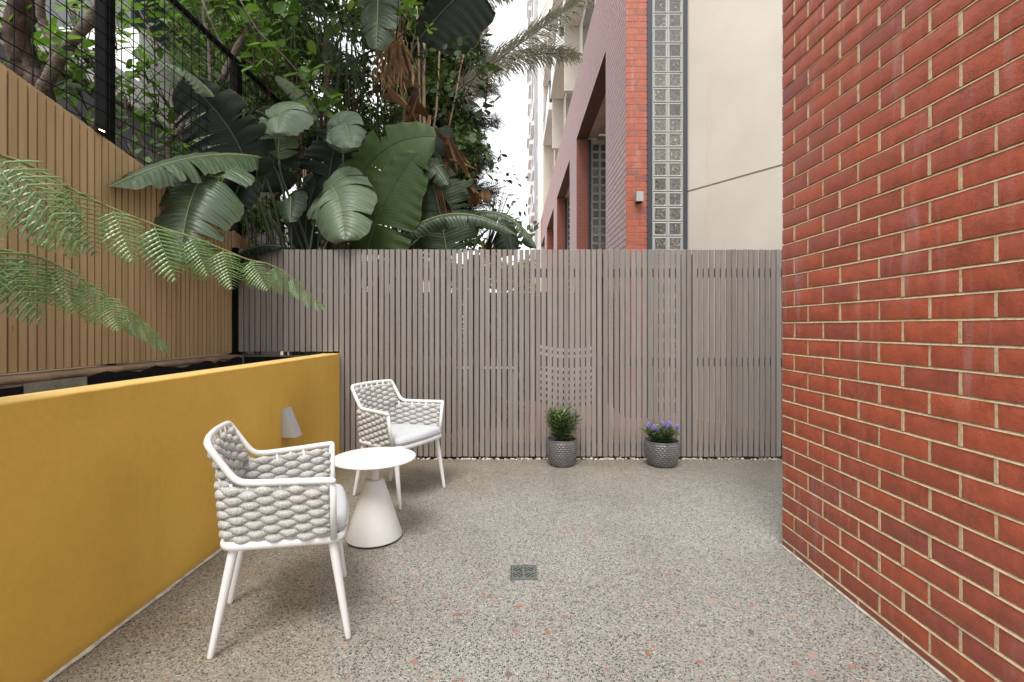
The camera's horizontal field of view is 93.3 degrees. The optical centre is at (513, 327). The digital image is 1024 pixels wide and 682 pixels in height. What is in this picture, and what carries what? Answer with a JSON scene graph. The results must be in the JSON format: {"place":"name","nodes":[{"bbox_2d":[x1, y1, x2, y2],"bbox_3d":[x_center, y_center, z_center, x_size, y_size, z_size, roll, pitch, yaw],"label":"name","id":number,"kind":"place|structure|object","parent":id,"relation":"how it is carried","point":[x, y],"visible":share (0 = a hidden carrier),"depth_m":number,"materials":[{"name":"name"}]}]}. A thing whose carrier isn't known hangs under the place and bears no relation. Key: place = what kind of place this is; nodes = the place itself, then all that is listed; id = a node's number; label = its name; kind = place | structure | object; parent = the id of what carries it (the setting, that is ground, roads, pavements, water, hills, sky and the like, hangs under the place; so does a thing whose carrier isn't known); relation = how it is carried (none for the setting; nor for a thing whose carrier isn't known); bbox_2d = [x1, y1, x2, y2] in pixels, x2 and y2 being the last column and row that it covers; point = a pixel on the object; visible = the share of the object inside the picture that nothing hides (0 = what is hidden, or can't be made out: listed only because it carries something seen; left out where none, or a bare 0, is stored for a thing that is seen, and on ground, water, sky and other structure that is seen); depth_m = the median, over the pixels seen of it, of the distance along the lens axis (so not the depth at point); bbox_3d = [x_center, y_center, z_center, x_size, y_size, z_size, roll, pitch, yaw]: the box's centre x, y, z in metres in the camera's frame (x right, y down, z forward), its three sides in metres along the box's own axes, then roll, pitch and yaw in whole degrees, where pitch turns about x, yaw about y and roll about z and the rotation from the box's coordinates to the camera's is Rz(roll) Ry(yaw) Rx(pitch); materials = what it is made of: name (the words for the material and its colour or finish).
{"place":"outdoors","nodes":[
{"label":"outdoors","id":0,"kind":"place"},
{"bbox_2d":[0,0,279,373],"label":"grey white building","id":1,"kind":"structure","parent":0,"point":[126,56],"depth_m":8.90,"materials":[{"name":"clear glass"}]},
{"bbox_2d":[135,0,186,54],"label":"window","id":2,"kind":"structure","parent":1,"relation":"in","point":[159,26],"depth_m":9.51,"materials":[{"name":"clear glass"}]},
{"bbox_2d":[0,153,324,351],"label":"tree fern","id":3,"kind":"object","parent":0,"point":[21,270],"visible":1,"depth_m":1.65,"materials":[{"name":"green plant"}]},
{"bbox_2d":[149,0,350,353],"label":"tree","id":4,"kind":"object","parent":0,"point":[186,59],"visible":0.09,"depth_m":8.64,"materials":[{"name":"green plant"}]},
{"bbox_2d":[285,0,528,291],"label":"sky","id":5,"kind":"structure","parent":0,"point":[514,102],"materials":[{"name":"white"}]},
{"bbox_2d":[372,0,509,398],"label":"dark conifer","id":6,"kind":"object","parent":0,"point":[480,125],"visible":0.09,"depth_m":7.88,"materials":[{"name":"green plant"}]},
{"bbox_2d":[445,242,540,407],"bbox_3d":[-0.374,-0.062,7.303,1.598,2.558,0.371,0,0,0],"label":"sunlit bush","id":7,"kind":"object","parent":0,"point":[483,247],"visible":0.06,"depth_m":7.27,"materials":[{"name":"plant"}]},
{"bbox_2d":[43,459,951,681],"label":"patio floor","id":8,"kind":"structure","parent":0,"point":[689,571],"depth_m":2.16,"materials":[{"name":"beige concrete"}]},
{"bbox_2d":[0,353,339,681],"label":"yellow wall","id":9,"kind":"structure","parent":8,"relation":"on","point":[109,519],"depth_m":1.94,"materials":[{"name":"yellow paint"}]},
{"bbox_2d":[282,407,301,437],"bbox_3d":[-1.554,0.661,3.390,0.099,0.198,0.100,0,0,0],"label":"wall light","id":10,"kind":"object","parent":9,"relation":"attached to","point":[290,427],"visible":1,"depth_m":3.34,"materials":[{"name":"grey metal"}]},
{"bbox_2d":[203,421,350,659],"bbox_3d":[-0.973,0.812,2.035,0.528,0.810,0.641,0,0,-21],"label":"armchair","id":11,"kind":"object","parent":8,"relation":"on","point":[279,499],"visible":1,"depth_m":1.82,"materials":[{"name":"grey wicker"}]},
{"bbox_2d":[335,447,415,547],"bbox_3d":[-0.808,0.982,2.800,0.473,0.470,0.473,0,0,0],"label":"side table","id":12,"kind":"object","parent":8,"relation":"on","point":[374,522],"visible":0.96,"depth_m":2.72,"materials":[{"name":"white paint"}]},
{"bbox_2d":[350,379,445,509],"bbox_3d":[-0.868,0.812,3.564,0.528,0.810,0.641,0,0,28],"label":"armchair","id":13,"kind":"object","parent":8,"relation":"on","point":[385,418],"visible":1,"depth_m":3.58,"materials":[{"name":"fabric"}]},
{"bbox_2d":[510,565,537,579],"bbox_3d":[0.047,1.218,2.397,0.136,0.018,0.136,0,0,0],"label":"floor drain","id":14,"kind":"object","parent":8,"relation":"on","point":[522,572],"visible":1,"depth_m":2.39,"materials":[{"name":"metal"}]},
{"bbox_2d":[546,436,577,466],"bbox_3d":[0.425,1.101,4.300,0.281,0.232,0.281,0,0,0],"label":"plant pot","id":15,"kind":"object","parent":8,"relation":"on","point":[562,454],"visible":0.96,"depth_m":4.19,"materials":[{"name":"ceramic"}]},
{"bbox_2d":[543,402,583,441],"bbox_3d":[0.438,0.848,4.285,0.366,0.380,0.407,0,0,0],"label":"green shrub","id":16,"kind":"object","parent":15,"relation":"on","point":[561,424],"visible":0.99,"depth_m":4.28,"materials":[{"name":"green plant"}]},
{"bbox_2d":[414,456,781,459],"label":"white pebbles","id":17,"kind":"object","parent":8,"relation":"on","point":[610,458],"visible":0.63,"depth_m":4.45,"materials":[{"name":"white gravel"}]},
{"bbox_2d":[644,436,679,467],"bbox_3d":[1.312,1.106,4.285,0.310,0.222,0.310,0,0,0],"label":"plant pot","id":18,"kind":"object","parent":8,"relation":"on","point":[661,455],"visible":0.94,"depth_m":4.17,"materials":[{"name":"ceramic"}]},
{"bbox_2d":[640,421,681,443],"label":"flowering plant","id":19,"kind":"object","parent":18,"relation":"in","point":[667,433],"visible":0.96,"depth_m":4.24,"materials":[{"name":"green plant"}]},
{"bbox_2d":[782,0,1023,681],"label":"brick wall","id":20,"kind":"structure","parent":8,"relation":"on","point":[903,316],"depth_m":1.82,"materials":[{"name":"red brick"}]},
{"bbox_2d":[541,346,585,405],"bbox_3d":[0.632,0.532,5.402,0.765,0.693,0.034,0,0,0],"label":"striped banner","id":21,"kind":"object","parent":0,"point":[563,379],"visible":0.13,"depth_m":5.40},
{"bbox_2d":[417,401,775,454],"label":"lane paving","id":22,"kind":"structure","parent":0,"point":[574,431],"depth_m":5.59,"materials":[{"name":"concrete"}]},
{"bbox_2d":[333,0,495,398],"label":"broad leaf plant","id":23,"kind":"object","parent":22,"relation":"on","point":[406,163],"visible":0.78,"depth_m":4.88,"materials":[{"name":"green plant"}]},
{"bbox_2d":[322,292,585,400],"bbox_3d":[-0.989,0.312,8.010,4.822,1.810,0.020,0,0,0],"label":"lane fence","id":24,"kind":"object","parent":22,"relation":"on","point":[512,333],"visible":0.02,"depth_m":8.00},
{"bbox_2d":[411,33,507,255],"bbox_3d":[-0.595,-2.172,5.617,1.080,2.648,1.290,0,0,25],"label":"dull leaf shrub","id":25,"kind":"object","parent":22,"relation":"on","point":[481,70],"visible":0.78,"depth_m":5.51,"materials":[{"name":"green plant"}]},
{"bbox_2d":[395,210,535,432],"bbox_3d":[-0.558,-0.051,5.189,1.535,2.544,0.848,0,0,14],"label":"broad leaf plant","id":26,"kind":"object","parent":22,"relation":"on","point":[506,238],"visible":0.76,"depth_m":5.05,"materials":[{"name":"green plant"}]},
{"bbox_2d":[406,0,593,390],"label":"dry palm","id":27,"kind":"object","parent":22,"relation":"on","point":[533,50],"visible":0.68,"depth_m":6.28,"materials":[{"name":"green plant"}]},
{"bbox_2d":[483,159,538,254],"bbox_3d":[-0.039,-0.390,5.623,0.610,3.214,0.546,0,0,-19],"label":"twiggy sapling","id":28,"kind":"object","parent":22,"relation":"on","point":[489,241],"visible":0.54,"depth_m":5.64,"materials":[{"name":"green plant"}]},
{"bbox_2d":[541,0,783,433],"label":"brick building","id":29,"kind":"structure","parent":22,"relation":"on","point":[674,114],"depth_m":6.50,"materials":[{"name":"beige paint"}]},
{"bbox_2d":[565,198,566,249],"bbox_3d":[1.823,-1.649,16.945,0.067,5.732,0.110,0,0,0],"label":"window frame","id":30,"kind":"structure","parent":29,"relation":"in","point":[565,198],"depth_m":16.89,"materials":[{"name":"black metal"}]},
{"bbox_2d":[543,0,595,209],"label":"balcony building","id":31,"kind":"structure","parent":29,"relation":"on","point":[558,85],"depth_m":19.13,"materials":[{"name":"white concrete"}]},
{"bbox_2d":[566,93,571,117],"bbox_3d":[1.992,-7.733,17.500,0.008,2.100,2.000,0,0,0],"label":"window","id":32,"kind":"structure","parent":31,"relation":"in","point":[569,95],"depth_m":17.78,"materials":[{"name":"grey glass"}]},
{"bbox_2d":[583,0,593,49],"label":"window","id":33,"kind":"structure","parent":31,"relation":"in","point":[588,13],"depth_m":13.07,"materials":[{"name":"grey glass"}]},
{"bbox_2d":[588,139,590,267],"bbox_3d":[1.823,-1.649,11.665,0.067,5.732,0.110,0,0,0],"label":"window frame","id":34,"kind":"structure","parent":29,"relation":"in","point":[589,140],"depth_m":11.61,"materials":[{"name":"brown metal"}]},
{"bbox_2d":[635,191,643,202],"bbox_3d":[1.669,-1.735,6.449,0.096,0.135,0.098,0,0,0],"label":"uplight box","id":35,"kind":"object","parent":29,"relation":"attached to","point":[639,196],"visible":1,"depth_m":6.40,"materials":[{"name":"grey metal"}]},
{"bbox_2d":[646,0,651,417],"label":"window frame","id":36,"kind":"structure","parent":29,"relation":"in","point":[649,2],"depth_m":6.49,"materials":[{"name":"grey metal"}]},
{"bbox_2d":[683,0,687,249],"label":"window frame","id":37,"kind":"structure","parent":29,"relation":"in","point":[685,2],"depth_m":6.49,"materials":[{"name":"grey metal"}]},
{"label":"ground","id":38,"kind":"structure","parent":0,"visible":0},
{"bbox_2d":[0,0,153,129],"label":"leaning tree","id":39,"kind":"object","parent":38,"relation":"on","point":[23,41],"visible":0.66,"depth_m":3.70,"materials":[{"name":"green plant"}]},
{"bbox_2d":[0,354,307,396],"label":"retaining wall","id":40,"kind":"structure","parent":38,"relation":"on","point":[13,384],"depth_m":3.02,"materials":[{"name":"concrete"}]},
{"bbox_2d":[0,63,283,373],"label":"tan slat fence","id":41,"kind":"object","parent":40,"relation":"on","point":[189,316],"visible":0.49,"depth_m":2.97,"materials":[{"name":"brown wood"}]},
{"bbox_2d":[93,129,107,135],"bbox_3d":[-2.592,-1.222,3.020,0.055,0.020,0.070,0,0,0],"label":"strip lamp","id":42,"kind":"object","parent":41,"relation":"attached to","point":[101,132],"visible":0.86,"depth_m":3.02,"materials":[{"name":"black paint"}]},
{"bbox_2d":[0,0,367,365],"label":"fence","id":43,"kind":"object","parent":40,"relation":"on","point":[104,42],"visible":0.18,"depth_m":3.25,"materials":[{"name":"black metal"}]},
{"bbox_2d":[207,0,437,125],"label":"climbing shrub","id":44,"kind":"object","parent":43,"relation":"attached to","point":[295,8],"visible":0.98,"depth_m":4.77,"materials":[{"name":"green plant"}]},
{"bbox_2d":[89,0,306,169],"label":"slender tree","id":45,"kind":"object","parent":38,"relation":"on","point":[238,44],"visible":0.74,"depth_m":4.79,"materials":[{"name":"green plant"}]},
{"bbox_2d":[110,61,330,354],"bbox_3d":[-2.405,-0.460,4.198,0.906,3.359,2.277,0,0,22],"label":"broad leaf plant","id":46,"kind":"object","parent":38,"relation":"on","point":[239,165],"visible":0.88,"depth_m":4.10,"materials":[{"name":"green plant"}]},
{"bbox_2d":[242,76,376,382],"bbox_3d":[-1.944,-0.725,4.881,1.407,3.888,0.826,0,0,16],"label":"broad leaf plant","id":47,"kind":"object","parent":38,"relation":"on","point":[322,203],"visible":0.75,"depth_m":4.66,"materials":[{"name":"green plant"}]},
{"bbox_2d":[156,0,490,417],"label":"leafy thicket","id":48,"kind":"object","parent":38,"relation":"on","point":[347,89],"visible":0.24,"depth_m":6.49,"materials":[{"name":"green plant"}]},
{"bbox_2d":[285,10,490,213],"bbox_3d":[-1.366,-2.173,5.124,2.247,2.734,0.487,0,0,0],"label":"dead leaf cluster","id":49,"kind":"object","parent":48,"relation":"hanging from","point":[452,151],"visible":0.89,"depth_m":5.06,"materials":[{"name":"brown plant"}]},
{"bbox_2d":[278,0,385,249],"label":"strap leaf palm","id":50,"kind":"object","parent":38,"relation":"on","point":[327,43],"visible":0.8,"depth_m":5.13,"materials":[{"name":"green plant"}]},
{"bbox_2d":[272,6,464,288],"bbox_3d":[-1.571,-2.083,5.386,1.094,3.542,1.866,0,0,43],"label":"dry cane clump","id":51,"kind":"object","parent":38,"relation":"on","point":[424,91],"visible":0.34,"depth_m":5.62,"materials":[{"name":"plant"}]},
{"bbox_2d":[285,229,451,354],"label":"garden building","id":52,"kind":"structure","parent":38,"relation":"on","point":[367,267],"depth_m":13.00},
{"bbox_2d":[361,261,423,279],"bbox_3d":[-3.900,-1.533,12.988,4.400,0.500,0.016,0,0,0],"label":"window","id":53,"kind":"structure","parent":52,"relation":"in","point":[361,261],"depth_m":12.98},
{"bbox_2d":[311,292,524,428],"bbox_3d":[-1.155,0.431,6.001,2.697,1.764,0.794,0,0,0],"label":"dark hedge","id":54,"kind":"object","parent":38,"relation":"on","point":[312,353],"visible":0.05,"depth_m":5.89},
{"bbox_2d":[526,0,544,292],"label":"block","id":55,"kind":"structure","parent":38,"relation":"on","point":[534,144],"depth_m":27.30,"materials":[{"name":"white concrete"}]},
{"bbox_2d":[526,114,529,148],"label":"window","id":56,"kind":"structure","parent":55,"relation":"in","point":[528,136],"depth_m":41.43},
{"bbox_2d":[526,0,529,17],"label":"window","id":57,"kind":"structure","parent":55,"relation":"in","point":[528,1],"depth_m":41.27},
{"bbox_2d":[527,182,529,213],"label":"window","id":58,"kind":"structure","parent":55,"relation":"in","point":[529,182],"depth_m":41.43,"materials":[{"name":"white glass"}]},
{"bbox_2d":[527,80,529,115],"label":"window","id":59,"kind":"structure","parent":55,"relation":"in","point":[529,80],"depth_m":41.43,"materials":[{"name":"white glass"}]},
{"bbox_2d":[527,67,529,83],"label":"window","id":60,"kind":"structure","parent":55,"relation":"in","point":[527,67],"depth_m":41.68,"materials":[{"name":"white glass"}]},
{"bbox_2d":[528,173,530,204],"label":"window","id":61,"kind":"structure","parent":55,"relation":"in","point":[529,195],"depth_m":38.38,"materials":[{"name":"white glass"}]},
{"bbox_2d":[528,156,530,169],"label":"window","id":62,"kind":"structure","parent":55,"relation":"in","point":[529,158],"depth_m":38.04,"materials":[{"name":"white glass"}]},
{"bbox_2d":[528,100,530,134],"bbox_3d":[1.262,-17.083,38.600,0.167,2.400,2.400,0,0,0],"label":"window","id":63,"kind":"structure","parent":55,"relation":"in","point":[529,128],"depth_m":38.93,"materials":[{"name":"white glass"}]},
{"bbox_2d":[528,65,530,98],"bbox_3d":[1.249,-19.983,38.600,0.194,2.400,2.400,0,0,0],"label":"window","id":64,"kind":"structure","parent":55,"relation":"in","point":[529,88],"depth_m":38.56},
{"bbox_2d":[528,3,530,28],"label":"window","id":65,"kind":"structure","parent":55,"relation":"in","point":[529,7],"depth_m":38.10,"materials":[{"name":"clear glass"}]},
{"bbox_2d":[528,120,532,155],"bbox_3d":[1.223,-14.183,35.400,0.246,2.400,2.400,0,0,0],"label":"window","id":66,"kind":"structure","parent":55,"relation":"in","point":[530,141],"depth_m":34.86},
{"bbox_2d":[530,154,532,193],"bbox_3d":[1.271,-11.283,35.400,0.150,2.400,2.400,0,0,0],"label":"window","id":67,"kind":"structure","parent":55,"relation":"in","point":[531,185],"depth_m":34.75,"materials":[{"name":"white glass"}]},
{"bbox_2d":[530,0,532,38],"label":"window","id":68,"kind":"structure","parent":55,"relation":"in","point":[531,18],"depth_m":34.67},
{"bbox_2d":[530,187,533,223],"bbox_3d":[1.224,-8.383,32.200,0.245,2.400,2.400,0,0,0],"label":"window","id":69,"kind":"structure","parent":55,"relation":"in","point":[532,214],"depth_m":32.14,"materials":[{"name":"white glass"}]},
{"bbox_2d":[530,120,533,139],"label":"window","id":70,"kind":"structure","parent":55,"relation":"in","point":[532,122],"depth_m":32.11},
{"bbox_2d":[531,144,533,181],"bbox_3d":[1.272,-11.283,32.200,0.148,2.400,2.400,0,0,0],"label":"window","id":71,"kind":"structure","parent":55,"relation":"in","point":[532,177],"depth_m":32.96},
{"bbox_2d":[532,99,533,119],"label":"window","id":72,"kind":"structure","parent":55,"relation":"in","point":[533,99],"depth_m":29.40,"materials":[{"name":"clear glass"}]},
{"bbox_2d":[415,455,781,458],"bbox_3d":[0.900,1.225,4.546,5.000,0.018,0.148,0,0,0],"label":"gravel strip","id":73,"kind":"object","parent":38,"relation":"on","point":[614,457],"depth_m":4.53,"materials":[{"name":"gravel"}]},
{"bbox_2d":[230,248,783,457],"bbox_3d":[0.217,0.252,4.520,5.635,1.970,0.180,0,0,0],"label":"slat fence","id":74,"kind":"object","parent":73,"relation":"on","point":[750,362],"visible":0.76,"depth_m":4.46,"materials":[{"name":"grey wood"}]}
]}

